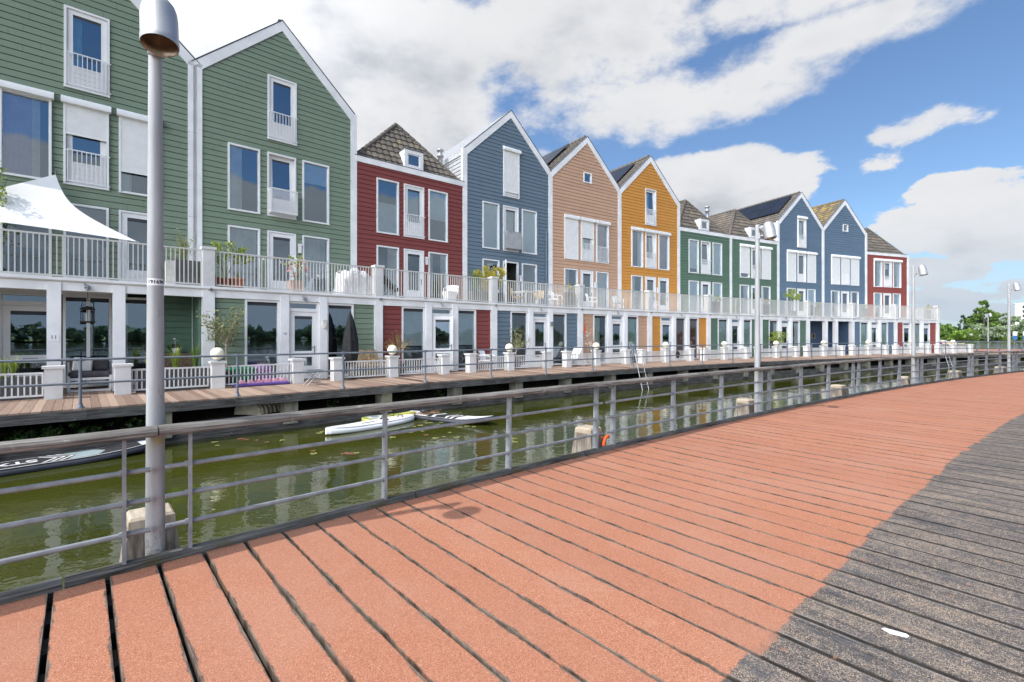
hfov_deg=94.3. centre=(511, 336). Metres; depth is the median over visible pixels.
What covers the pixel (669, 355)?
pipe railing
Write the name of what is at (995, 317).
tree
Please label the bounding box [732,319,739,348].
door
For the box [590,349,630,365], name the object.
fence
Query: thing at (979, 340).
shore
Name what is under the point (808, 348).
fence
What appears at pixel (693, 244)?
window
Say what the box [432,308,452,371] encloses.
door
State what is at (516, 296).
balcony chair
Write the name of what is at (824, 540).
boardwalk
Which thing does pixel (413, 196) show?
window
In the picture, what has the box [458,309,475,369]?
window
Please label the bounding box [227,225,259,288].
window
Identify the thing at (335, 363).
fence
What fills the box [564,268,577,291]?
window
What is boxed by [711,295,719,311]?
rail plant
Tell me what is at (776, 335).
ball tree
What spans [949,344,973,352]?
fence
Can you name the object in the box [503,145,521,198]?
window
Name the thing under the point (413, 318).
window
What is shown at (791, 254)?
window
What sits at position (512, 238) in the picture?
window
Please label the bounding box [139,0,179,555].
street lamp
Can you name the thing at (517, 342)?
potted shrub
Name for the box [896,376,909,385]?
timber pile
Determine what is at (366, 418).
board
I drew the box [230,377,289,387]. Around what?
air mattress
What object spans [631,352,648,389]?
swimming ladder
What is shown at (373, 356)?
rattan chair
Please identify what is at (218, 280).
terracotta pot
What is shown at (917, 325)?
window
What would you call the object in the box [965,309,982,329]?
tree
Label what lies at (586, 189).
row house
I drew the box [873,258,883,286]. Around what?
window
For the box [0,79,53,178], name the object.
window
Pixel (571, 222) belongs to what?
window
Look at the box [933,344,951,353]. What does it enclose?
fence
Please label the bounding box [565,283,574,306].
rail plant
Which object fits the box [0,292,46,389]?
window
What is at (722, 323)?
window
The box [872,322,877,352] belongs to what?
door
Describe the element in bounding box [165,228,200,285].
fennel planter
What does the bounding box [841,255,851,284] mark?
window
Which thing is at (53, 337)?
number plate
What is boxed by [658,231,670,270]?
window
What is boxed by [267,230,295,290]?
door
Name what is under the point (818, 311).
rail plant
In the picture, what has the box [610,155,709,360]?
row house
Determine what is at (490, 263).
window
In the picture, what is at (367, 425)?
surf board
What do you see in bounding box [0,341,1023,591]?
water
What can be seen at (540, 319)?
door
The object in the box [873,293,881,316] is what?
window
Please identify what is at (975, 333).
bush
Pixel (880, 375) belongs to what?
boardwalk railing
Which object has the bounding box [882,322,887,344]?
window
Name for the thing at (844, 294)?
door
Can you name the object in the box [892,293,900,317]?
window
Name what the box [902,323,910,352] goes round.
door
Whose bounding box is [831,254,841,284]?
window
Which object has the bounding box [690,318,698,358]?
window
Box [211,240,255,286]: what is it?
climbing shrub
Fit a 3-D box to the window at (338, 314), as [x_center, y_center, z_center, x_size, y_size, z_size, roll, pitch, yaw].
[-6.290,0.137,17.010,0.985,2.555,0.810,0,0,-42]
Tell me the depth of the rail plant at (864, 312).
38.42 m
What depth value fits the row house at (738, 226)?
35.70 m
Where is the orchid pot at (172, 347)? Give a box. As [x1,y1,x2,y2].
[167,338,179,352]
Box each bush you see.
[950,330,967,337]
[960,330,978,337]
[966,328,985,337]
[991,328,1012,339]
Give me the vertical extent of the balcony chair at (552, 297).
0.871 m
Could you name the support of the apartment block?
on the shore
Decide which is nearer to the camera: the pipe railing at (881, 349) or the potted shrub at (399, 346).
the potted shrub at (399, 346)
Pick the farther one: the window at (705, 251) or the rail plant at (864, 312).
the rail plant at (864, 312)
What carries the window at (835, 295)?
in the row house at (844, 257)
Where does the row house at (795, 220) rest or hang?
on the deck
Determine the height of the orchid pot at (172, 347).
0.465 m
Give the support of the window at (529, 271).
in the row house at (500, 167)
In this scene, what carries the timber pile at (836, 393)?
in the water
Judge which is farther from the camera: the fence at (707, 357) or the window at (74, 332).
the fence at (707, 357)
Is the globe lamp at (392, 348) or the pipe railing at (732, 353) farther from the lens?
the pipe railing at (732, 353)
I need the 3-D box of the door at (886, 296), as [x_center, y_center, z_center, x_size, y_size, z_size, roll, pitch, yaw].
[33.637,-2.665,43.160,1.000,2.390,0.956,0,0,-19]
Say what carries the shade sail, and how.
attached to the row house at (74, 94)
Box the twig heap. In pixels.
[405,409,441,414]
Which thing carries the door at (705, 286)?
in the row house at (705, 255)
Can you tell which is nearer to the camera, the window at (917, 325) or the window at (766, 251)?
the window at (766, 251)
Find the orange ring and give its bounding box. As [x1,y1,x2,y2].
[601,435,609,445]
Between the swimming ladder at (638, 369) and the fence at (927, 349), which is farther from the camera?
the fence at (927, 349)
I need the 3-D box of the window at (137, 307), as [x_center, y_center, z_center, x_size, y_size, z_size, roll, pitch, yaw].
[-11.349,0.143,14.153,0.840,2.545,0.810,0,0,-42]
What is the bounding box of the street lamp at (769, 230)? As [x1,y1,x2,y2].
[754,221,776,412]
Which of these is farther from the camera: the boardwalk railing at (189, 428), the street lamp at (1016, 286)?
the street lamp at (1016, 286)
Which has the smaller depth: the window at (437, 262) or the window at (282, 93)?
the window at (282, 93)
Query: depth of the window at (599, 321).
25.48 m
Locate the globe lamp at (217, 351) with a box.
[210,347,224,360]
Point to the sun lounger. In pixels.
(576, 350)
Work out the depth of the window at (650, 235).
31.01 m
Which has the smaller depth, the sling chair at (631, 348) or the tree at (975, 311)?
the sling chair at (631, 348)
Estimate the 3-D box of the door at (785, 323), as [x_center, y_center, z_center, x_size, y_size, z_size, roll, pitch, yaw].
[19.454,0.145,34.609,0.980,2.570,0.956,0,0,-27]
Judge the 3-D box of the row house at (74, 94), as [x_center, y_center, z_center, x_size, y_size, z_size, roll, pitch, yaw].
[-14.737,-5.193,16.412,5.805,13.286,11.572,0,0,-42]
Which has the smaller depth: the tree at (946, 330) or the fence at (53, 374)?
the fence at (53, 374)
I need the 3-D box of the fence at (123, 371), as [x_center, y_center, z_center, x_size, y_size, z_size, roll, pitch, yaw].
[-9.105,1.070,12.401,2.024,0.760,0.390,0,0,-42]
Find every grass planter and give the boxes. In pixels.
[0,354,41,400]
[135,343,209,392]
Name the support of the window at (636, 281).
in the row house at (650, 234)
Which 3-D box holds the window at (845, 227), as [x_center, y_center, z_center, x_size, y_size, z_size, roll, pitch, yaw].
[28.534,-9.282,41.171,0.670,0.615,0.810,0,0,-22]
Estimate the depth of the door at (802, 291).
38.82 m
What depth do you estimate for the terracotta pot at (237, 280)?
14.74 m
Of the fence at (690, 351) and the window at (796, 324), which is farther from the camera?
the window at (796, 324)
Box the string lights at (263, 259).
[246,257,361,276]
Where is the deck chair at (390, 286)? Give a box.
[384,274,404,297]
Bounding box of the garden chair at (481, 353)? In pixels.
[478,350,495,370]
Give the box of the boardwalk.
[0,370,1023,681]
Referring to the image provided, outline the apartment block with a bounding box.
[1014,303,1023,324]
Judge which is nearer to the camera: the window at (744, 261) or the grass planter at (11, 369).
the grass planter at (11, 369)
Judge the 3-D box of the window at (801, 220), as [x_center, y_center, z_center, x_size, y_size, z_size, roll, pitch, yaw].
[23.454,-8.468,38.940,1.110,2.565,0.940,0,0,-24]
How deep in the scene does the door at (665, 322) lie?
28.48 m
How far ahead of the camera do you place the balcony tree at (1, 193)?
11.97 m
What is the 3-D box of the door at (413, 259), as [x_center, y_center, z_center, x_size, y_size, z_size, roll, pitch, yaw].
[-4.650,-2.665,21.565,1.000,2.390,0.956,0,0,-40]
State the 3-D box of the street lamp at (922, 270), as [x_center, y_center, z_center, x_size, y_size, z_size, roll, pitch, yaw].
[13.863,0.257,16.165,0.231,5.386,0.458,0,0,-33]
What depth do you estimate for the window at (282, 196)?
17.76 m
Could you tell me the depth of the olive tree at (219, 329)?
13.76 m
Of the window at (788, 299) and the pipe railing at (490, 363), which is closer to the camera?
the pipe railing at (490, 363)
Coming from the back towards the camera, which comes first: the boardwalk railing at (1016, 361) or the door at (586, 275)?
the door at (586, 275)
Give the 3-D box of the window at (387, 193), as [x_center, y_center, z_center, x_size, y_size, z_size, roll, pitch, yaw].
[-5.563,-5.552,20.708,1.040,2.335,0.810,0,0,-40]
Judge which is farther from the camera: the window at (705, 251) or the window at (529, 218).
the window at (705, 251)
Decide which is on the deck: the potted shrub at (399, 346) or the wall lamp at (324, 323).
the potted shrub at (399, 346)
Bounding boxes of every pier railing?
[941,342,1023,350]
[956,341,1018,347]
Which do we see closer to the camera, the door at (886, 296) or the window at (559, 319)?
the window at (559, 319)
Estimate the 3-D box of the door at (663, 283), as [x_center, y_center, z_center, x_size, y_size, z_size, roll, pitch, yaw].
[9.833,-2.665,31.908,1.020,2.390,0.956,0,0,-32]
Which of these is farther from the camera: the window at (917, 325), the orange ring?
the window at (917, 325)
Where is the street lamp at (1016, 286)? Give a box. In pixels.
[1007,282,1020,371]
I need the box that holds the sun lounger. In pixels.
[571,348,584,365]
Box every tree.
[0,162,9,240]
[196,303,244,386]
[583,331,601,364]
[769,330,786,356]
[783,288,801,315]
[940,324,956,338]
[957,315,970,335]
[963,300,1000,331]
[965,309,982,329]
[970,323,1006,340]
[994,312,1023,335]
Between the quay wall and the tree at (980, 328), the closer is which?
the quay wall
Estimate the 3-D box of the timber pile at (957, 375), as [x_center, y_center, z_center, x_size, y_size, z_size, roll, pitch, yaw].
[18.186,2.505,19.490,0.500,2.190,0.500,0,0,-26]
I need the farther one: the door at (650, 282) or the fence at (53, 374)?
the door at (650, 282)
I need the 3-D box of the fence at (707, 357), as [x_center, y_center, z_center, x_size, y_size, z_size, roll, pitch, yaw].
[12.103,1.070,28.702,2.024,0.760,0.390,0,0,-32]
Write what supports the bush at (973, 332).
on the shore
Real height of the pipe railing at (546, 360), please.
1.015 m
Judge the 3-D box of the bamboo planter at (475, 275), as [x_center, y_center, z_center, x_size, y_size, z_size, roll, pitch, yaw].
[-1.646,-2.299,21.357,1.435,1.698,1.476,0,0,-40]
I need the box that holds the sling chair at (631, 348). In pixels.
[629,344,636,362]
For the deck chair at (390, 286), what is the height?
0.988 m
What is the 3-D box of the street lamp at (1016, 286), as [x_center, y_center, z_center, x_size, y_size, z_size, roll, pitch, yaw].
[22.762,0.257,21.540,0.231,5.386,0.458,0,0,-29]
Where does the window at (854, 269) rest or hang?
in the row house at (844, 257)
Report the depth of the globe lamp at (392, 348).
16.71 m
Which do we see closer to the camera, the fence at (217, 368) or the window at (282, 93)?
the fence at (217, 368)
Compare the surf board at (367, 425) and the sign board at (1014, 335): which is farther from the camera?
the sign board at (1014, 335)
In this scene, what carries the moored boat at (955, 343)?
on the water
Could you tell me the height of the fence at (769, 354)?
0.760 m
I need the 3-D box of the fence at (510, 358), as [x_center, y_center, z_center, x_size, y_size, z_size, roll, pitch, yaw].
[0.731,1.070,20.868,2.510,0.760,0.390,0,0,-37]
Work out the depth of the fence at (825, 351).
34.84 m
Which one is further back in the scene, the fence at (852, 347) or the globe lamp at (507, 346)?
the fence at (852, 347)
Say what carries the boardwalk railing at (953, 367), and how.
on the boardwalk
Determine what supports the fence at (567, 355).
on the deck
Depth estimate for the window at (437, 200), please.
22.31 m
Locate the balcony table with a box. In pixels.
[518,290,539,304]
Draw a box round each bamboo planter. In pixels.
[464,268,487,301]
[473,265,495,300]
[491,266,506,301]
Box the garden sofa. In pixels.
[67,357,111,392]
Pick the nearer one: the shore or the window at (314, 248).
the window at (314, 248)
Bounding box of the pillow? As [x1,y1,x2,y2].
[72,357,92,370]
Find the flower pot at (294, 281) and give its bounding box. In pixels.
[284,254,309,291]
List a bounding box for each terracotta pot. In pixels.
[215,272,219,286]
[230,272,245,287]
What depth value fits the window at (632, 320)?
26.90 m
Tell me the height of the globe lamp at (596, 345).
0.375 m
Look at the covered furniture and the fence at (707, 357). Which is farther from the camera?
the fence at (707, 357)
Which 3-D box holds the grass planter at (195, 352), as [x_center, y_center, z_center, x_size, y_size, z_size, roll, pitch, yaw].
[-9.133,0.773,12.846,1.650,1.353,0.621,0,0,-42]
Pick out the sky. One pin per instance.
(910, 113)
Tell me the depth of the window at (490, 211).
24.03 m
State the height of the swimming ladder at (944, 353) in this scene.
1.992 m
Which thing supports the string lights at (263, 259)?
attached to the row house at (279, 149)
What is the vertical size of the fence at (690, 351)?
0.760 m
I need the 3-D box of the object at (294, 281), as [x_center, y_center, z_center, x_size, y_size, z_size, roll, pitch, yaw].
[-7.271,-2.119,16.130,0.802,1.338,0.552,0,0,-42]
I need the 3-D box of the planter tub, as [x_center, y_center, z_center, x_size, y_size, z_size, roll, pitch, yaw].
[-2.649,-1.672,20.168,0.460,0.444,0.460,0,0,-40]
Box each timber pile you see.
[119,503,179,561]
[571,425,602,452]
[734,398,753,416]
[830,384,847,397]
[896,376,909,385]
[948,370,962,378]
[994,366,1006,372]
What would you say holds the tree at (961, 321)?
on the shore
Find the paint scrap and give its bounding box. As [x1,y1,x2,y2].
[882,628,908,637]
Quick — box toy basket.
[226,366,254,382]
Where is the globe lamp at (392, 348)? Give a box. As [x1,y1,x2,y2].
[387,345,396,355]
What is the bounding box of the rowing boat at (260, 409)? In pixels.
[234,403,279,414]
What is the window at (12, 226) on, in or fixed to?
in the row house at (74, 94)
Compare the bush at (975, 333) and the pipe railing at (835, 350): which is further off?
the bush at (975, 333)
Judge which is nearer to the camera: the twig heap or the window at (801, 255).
the twig heap
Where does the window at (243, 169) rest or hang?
in the row house at (279, 149)
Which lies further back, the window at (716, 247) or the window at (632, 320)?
the window at (716, 247)
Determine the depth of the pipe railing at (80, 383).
9.58 m
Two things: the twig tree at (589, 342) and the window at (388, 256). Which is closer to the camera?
the window at (388, 256)
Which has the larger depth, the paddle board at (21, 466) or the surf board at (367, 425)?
the surf board at (367, 425)
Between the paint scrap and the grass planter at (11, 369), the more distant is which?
the grass planter at (11, 369)
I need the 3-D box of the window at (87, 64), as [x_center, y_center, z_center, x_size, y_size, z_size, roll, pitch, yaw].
[-12.746,-8.367,14.271,1.050,2.365,0.839,0,0,-42]
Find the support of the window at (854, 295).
in the row house at (844, 257)
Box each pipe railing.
[0,355,233,408]
[234,350,423,396]
[423,348,544,381]
[544,346,632,373]
[632,345,701,367]
[701,344,753,363]
[760,343,811,360]
[811,343,857,358]
[857,342,902,357]
[902,342,944,355]
[945,342,971,353]
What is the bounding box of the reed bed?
[948,335,1022,339]
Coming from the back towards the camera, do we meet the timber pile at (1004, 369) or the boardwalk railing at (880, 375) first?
the timber pile at (1004, 369)
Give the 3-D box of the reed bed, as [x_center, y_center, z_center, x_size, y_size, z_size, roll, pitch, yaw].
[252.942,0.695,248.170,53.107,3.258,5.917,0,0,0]
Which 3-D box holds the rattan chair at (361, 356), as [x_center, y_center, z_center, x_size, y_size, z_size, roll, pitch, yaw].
[-5.330,0.967,16.688,0.656,0.968,0.685,0,0,-14]
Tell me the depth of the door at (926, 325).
41.11 m
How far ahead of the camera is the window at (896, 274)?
43.36 m
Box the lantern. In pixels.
[80,292,94,322]
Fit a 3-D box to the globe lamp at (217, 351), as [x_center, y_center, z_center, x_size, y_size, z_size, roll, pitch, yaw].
[-8.199,0.502,13.223,0.346,0.375,0.343,0,0,0]
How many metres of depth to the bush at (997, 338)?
244.25 m
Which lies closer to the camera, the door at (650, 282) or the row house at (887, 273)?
the door at (650, 282)
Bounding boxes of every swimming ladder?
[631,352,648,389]
[939,346,951,366]
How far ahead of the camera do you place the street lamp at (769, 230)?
10.21 m
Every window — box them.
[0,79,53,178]
[0,222,51,276]
[61,94,110,190]
[63,4,110,97]
[63,203,108,279]
[63,295,111,387]
[117,108,147,196]
[125,297,146,384]
[227,142,260,213]
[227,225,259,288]
[244,299,279,377]
[267,74,297,145]
[267,151,297,219]
[302,160,329,224]
[302,235,328,292]
[328,303,353,376]
[376,177,399,235]
[376,245,398,296]
[401,307,424,372]
[403,183,424,238]
[428,189,447,242]
[428,252,447,299]
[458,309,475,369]
[482,201,499,249]
[482,258,499,292]
[502,205,521,252]
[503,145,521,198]
[510,311,527,366]
[521,209,536,254]
[521,263,536,304]
[553,313,566,364]
[564,214,580,259]
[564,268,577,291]
[580,217,595,261]
[583,172,591,183]
[593,314,606,362]
[596,220,610,263]
[596,271,608,308]
[628,316,637,360]
[631,226,644,267]
[631,275,642,309]
[645,188,656,225]
[645,229,658,268]
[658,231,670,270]
[676,317,685,359]
[688,239,698,273]
[688,280,698,312]
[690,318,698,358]
[700,241,710,274]
[712,242,722,275]
[712,282,721,301]
[717,319,727,349]
[739,243,751,277]
[739,284,748,312]
[744,319,751,356]
[751,245,761,278]
[761,246,772,279]
[761,286,770,299]
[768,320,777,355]
[786,249,797,281]
[786,288,795,315]
[793,320,799,354]
[797,216,807,247]
[797,251,807,281]
[807,252,817,282]
[807,289,815,314]
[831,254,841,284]
[831,290,839,315]
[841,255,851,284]
[842,224,848,231]
[850,256,860,285]
[850,291,858,316]
[859,322,868,353]
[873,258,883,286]
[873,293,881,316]
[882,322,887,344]
[883,259,893,287]
[892,260,902,287]
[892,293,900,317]
[915,323,920,352]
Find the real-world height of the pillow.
0.401 m
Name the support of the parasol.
on the deck
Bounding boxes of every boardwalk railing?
[0,425,157,564]
[157,381,609,547]
[605,367,769,444]
[765,360,859,409]
[856,355,922,392]
[919,353,973,382]
[970,351,1017,375]
[1015,350,1023,370]
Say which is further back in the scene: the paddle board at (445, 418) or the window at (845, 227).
the window at (845, 227)
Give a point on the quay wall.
(174, 438)
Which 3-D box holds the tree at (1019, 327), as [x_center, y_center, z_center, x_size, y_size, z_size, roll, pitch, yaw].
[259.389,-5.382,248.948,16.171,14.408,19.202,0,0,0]
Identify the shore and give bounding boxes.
[940,338,1023,340]
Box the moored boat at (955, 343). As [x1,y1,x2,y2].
[942,343,964,344]
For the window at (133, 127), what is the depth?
14.71 m
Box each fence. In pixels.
[0,365,64,399]
[112,363,208,394]
[208,358,305,388]
[328,357,387,380]
[385,354,450,377]
[464,353,506,372]
[503,351,552,370]
[561,351,593,366]
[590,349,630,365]
[636,349,663,362]
[660,348,694,361]
[699,348,722,360]
[719,347,750,359]
[753,347,774,357]
[771,346,799,357]
[802,346,821,356]
[820,345,845,355]
[848,345,866,354]
[864,345,889,354]
[891,345,909,353]
[907,344,931,353]
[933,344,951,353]
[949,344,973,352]
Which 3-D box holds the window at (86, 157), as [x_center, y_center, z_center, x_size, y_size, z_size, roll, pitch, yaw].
[-12.730,-5.652,14.217,1.100,2.535,0.940,0,0,-42]
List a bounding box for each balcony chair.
[443,285,458,300]
[511,288,523,303]
[531,290,544,304]
[548,291,562,305]
[612,296,623,307]
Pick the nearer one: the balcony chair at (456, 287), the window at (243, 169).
the window at (243, 169)
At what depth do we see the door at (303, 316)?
16.21 m
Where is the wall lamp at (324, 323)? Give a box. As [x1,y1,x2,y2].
[322,320,326,327]
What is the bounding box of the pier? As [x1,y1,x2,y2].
[959,349,1023,357]
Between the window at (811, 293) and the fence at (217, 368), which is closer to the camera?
the fence at (217, 368)
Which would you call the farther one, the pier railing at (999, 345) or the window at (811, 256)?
the pier railing at (999, 345)
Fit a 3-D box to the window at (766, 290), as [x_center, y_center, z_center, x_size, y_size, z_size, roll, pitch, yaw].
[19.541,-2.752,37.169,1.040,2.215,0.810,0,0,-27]
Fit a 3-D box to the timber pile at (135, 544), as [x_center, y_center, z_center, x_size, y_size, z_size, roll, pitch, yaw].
[-2.923,2.505,3.843,0.500,2.190,0.500,0,0,-42]
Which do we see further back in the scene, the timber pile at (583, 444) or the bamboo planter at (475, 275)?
the bamboo planter at (475, 275)
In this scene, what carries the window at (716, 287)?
in the row house at (705, 255)
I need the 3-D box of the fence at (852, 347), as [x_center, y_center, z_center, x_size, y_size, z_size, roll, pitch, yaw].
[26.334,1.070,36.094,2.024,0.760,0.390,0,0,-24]
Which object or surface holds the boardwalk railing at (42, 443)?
on the boardwalk
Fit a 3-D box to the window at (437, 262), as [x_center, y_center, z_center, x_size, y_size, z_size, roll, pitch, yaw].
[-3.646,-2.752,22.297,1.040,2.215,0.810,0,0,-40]
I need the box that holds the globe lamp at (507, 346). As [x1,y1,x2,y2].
[505,344,512,351]
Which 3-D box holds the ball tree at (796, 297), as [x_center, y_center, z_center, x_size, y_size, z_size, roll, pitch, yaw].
[21.137,-2.523,35.715,1.172,2.145,1.265,0,0,-27]
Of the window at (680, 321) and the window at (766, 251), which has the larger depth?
the window at (766, 251)
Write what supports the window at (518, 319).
in the row house at (500, 167)
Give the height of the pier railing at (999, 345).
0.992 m
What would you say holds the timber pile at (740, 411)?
in the water
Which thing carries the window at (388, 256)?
in the row house at (409, 217)
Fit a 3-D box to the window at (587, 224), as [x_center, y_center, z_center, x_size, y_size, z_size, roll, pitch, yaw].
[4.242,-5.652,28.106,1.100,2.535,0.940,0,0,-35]
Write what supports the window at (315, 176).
in the row house at (279, 149)
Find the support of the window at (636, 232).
in the row house at (650, 234)
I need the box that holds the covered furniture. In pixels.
[332,268,371,295]
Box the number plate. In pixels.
[48,334,58,340]
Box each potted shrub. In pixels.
[385,330,413,375]
[504,327,529,368]
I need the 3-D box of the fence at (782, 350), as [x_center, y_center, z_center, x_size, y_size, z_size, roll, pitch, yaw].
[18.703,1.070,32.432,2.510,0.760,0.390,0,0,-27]
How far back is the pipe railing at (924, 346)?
35.31 m
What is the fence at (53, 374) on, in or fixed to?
on the deck
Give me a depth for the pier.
52.87 m
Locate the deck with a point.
(109, 403)
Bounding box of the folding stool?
[303,369,323,385]
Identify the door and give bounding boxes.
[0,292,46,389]
[119,210,146,281]
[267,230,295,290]
[289,301,318,379]
[403,248,423,298]
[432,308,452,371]
[502,259,518,303]
[533,312,547,365]
[580,270,592,307]
[612,315,622,361]
[645,276,655,310]
[658,277,668,309]
[660,317,671,359]
[700,281,710,312]
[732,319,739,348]
[751,285,754,314]
[782,320,788,355]
[797,288,805,314]
[841,291,848,315]
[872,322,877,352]
[883,293,890,316]
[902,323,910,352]
[924,323,929,343]
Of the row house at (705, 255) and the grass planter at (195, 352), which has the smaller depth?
the grass planter at (195, 352)
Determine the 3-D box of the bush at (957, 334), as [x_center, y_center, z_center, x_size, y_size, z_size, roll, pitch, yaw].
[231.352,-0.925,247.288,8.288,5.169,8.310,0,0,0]
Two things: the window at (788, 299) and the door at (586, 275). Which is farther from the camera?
the window at (788, 299)
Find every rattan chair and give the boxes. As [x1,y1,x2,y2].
[349,350,369,377]
[363,349,385,376]
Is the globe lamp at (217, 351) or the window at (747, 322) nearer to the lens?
the globe lamp at (217, 351)
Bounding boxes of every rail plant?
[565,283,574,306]
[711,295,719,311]
[816,302,821,316]
[860,304,867,317]
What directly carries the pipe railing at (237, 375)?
on the deck
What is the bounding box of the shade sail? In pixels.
[0,170,138,242]
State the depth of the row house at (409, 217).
20.68 m
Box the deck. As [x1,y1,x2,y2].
[0,352,1023,437]
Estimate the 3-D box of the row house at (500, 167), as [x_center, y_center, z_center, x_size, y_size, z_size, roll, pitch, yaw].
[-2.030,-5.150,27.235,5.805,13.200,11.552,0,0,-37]
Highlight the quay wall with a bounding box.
[0,361,1023,461]
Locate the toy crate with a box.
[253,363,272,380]
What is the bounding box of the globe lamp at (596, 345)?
[593,343,599,349]
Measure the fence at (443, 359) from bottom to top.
0.760 m
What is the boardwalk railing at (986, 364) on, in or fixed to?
on the boardwalk
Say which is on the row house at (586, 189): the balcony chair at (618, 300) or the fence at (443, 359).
the balcony chair at (618, 300)
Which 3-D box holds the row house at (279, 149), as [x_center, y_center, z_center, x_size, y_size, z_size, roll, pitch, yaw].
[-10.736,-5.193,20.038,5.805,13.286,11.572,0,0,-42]
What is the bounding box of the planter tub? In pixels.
[442,291,456,300]
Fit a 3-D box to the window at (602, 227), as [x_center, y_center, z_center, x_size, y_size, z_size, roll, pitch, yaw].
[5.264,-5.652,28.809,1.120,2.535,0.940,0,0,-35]
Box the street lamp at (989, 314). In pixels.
[987,313,991,351]
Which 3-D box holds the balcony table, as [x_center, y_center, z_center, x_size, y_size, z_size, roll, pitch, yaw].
[0.786,-1.820,23.316,0.900,0.740,0.700,0,0,-37]
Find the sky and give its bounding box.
[168,0,1023,328]
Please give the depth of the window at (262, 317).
15.60 m
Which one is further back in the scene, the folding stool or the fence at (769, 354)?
the fence at (769, 354)
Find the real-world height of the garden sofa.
0.880 m
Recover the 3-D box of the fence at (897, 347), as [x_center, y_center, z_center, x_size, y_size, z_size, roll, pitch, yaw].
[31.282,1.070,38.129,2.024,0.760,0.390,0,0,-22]
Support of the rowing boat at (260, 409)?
on the ground at (200, 415)
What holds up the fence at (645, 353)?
on the deck
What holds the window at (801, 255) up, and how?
in the row house at (795, 220)
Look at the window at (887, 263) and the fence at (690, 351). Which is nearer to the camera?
the fence at (690, 351)
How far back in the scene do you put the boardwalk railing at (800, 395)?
11.37 m
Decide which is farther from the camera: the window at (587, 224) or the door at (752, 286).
the door at (752, 286)
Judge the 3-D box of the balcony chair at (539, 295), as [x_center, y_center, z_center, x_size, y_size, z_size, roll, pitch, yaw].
[1.313,-1.884,23.743,0.596,0.871,0.662,0,0,14]
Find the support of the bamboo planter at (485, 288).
on the row house at (500, 167)
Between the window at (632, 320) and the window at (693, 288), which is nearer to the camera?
the window at (632, 320)
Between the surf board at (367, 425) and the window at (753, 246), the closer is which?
the surf board at (367, 425)
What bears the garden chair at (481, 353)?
on the deck
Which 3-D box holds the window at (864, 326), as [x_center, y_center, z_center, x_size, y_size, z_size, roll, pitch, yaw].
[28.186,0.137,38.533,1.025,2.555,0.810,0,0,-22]
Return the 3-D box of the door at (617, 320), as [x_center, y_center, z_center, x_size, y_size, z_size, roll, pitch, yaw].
[5.481,0.145,26.314,0.980,2.570,0.956,0,0,-35]
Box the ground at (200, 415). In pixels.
[0,352,1006,441]
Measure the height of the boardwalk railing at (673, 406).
1.074 m
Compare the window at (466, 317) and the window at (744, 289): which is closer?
the window at (466, 317)
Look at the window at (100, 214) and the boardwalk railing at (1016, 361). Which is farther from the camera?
the boardwalk railing at (1016, 361)
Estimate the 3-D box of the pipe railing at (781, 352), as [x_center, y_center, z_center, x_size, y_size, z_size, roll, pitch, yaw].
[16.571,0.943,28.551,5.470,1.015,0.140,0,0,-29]
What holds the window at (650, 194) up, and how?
in the row house at (650, 234)
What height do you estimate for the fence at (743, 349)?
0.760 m
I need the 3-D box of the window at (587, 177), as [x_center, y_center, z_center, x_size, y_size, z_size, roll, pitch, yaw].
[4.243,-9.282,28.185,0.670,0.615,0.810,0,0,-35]
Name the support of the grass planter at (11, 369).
on the deck
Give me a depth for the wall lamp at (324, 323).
16.18 m
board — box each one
[0,440,145,476]
[325,414,413,433]
[361,411,414,420]
[412,410,493,423]
[1013,331,1023,343]
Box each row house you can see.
[0,0,208,390]
[188,19,379,379]
[355,123,494,374]
[436,110,581,367]
[543,135,650,363]
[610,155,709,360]
[679,199,761,356]
[709,209,808,355]
[736,191,853,353]
[812,199,896,353]
[864,228,940,352]
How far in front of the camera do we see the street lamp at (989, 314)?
50.25 m
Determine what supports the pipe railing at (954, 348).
on the deck
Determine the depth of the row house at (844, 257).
40.52 m
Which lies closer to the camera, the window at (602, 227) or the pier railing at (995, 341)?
the window at (602, 227)
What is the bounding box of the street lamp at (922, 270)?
[911,264,927,383]
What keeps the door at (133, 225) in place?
in the row house at (74, 94)
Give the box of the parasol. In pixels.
[342,311,358,378]
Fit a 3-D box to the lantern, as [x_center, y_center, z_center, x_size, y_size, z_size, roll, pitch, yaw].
[-11.272,-0.845,12.623,0.296,0.990,0.296,0,0,25]
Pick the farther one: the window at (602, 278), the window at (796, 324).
the window at (796, 324)
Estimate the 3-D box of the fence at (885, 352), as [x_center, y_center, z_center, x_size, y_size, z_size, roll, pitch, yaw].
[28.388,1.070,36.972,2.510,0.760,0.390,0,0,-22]

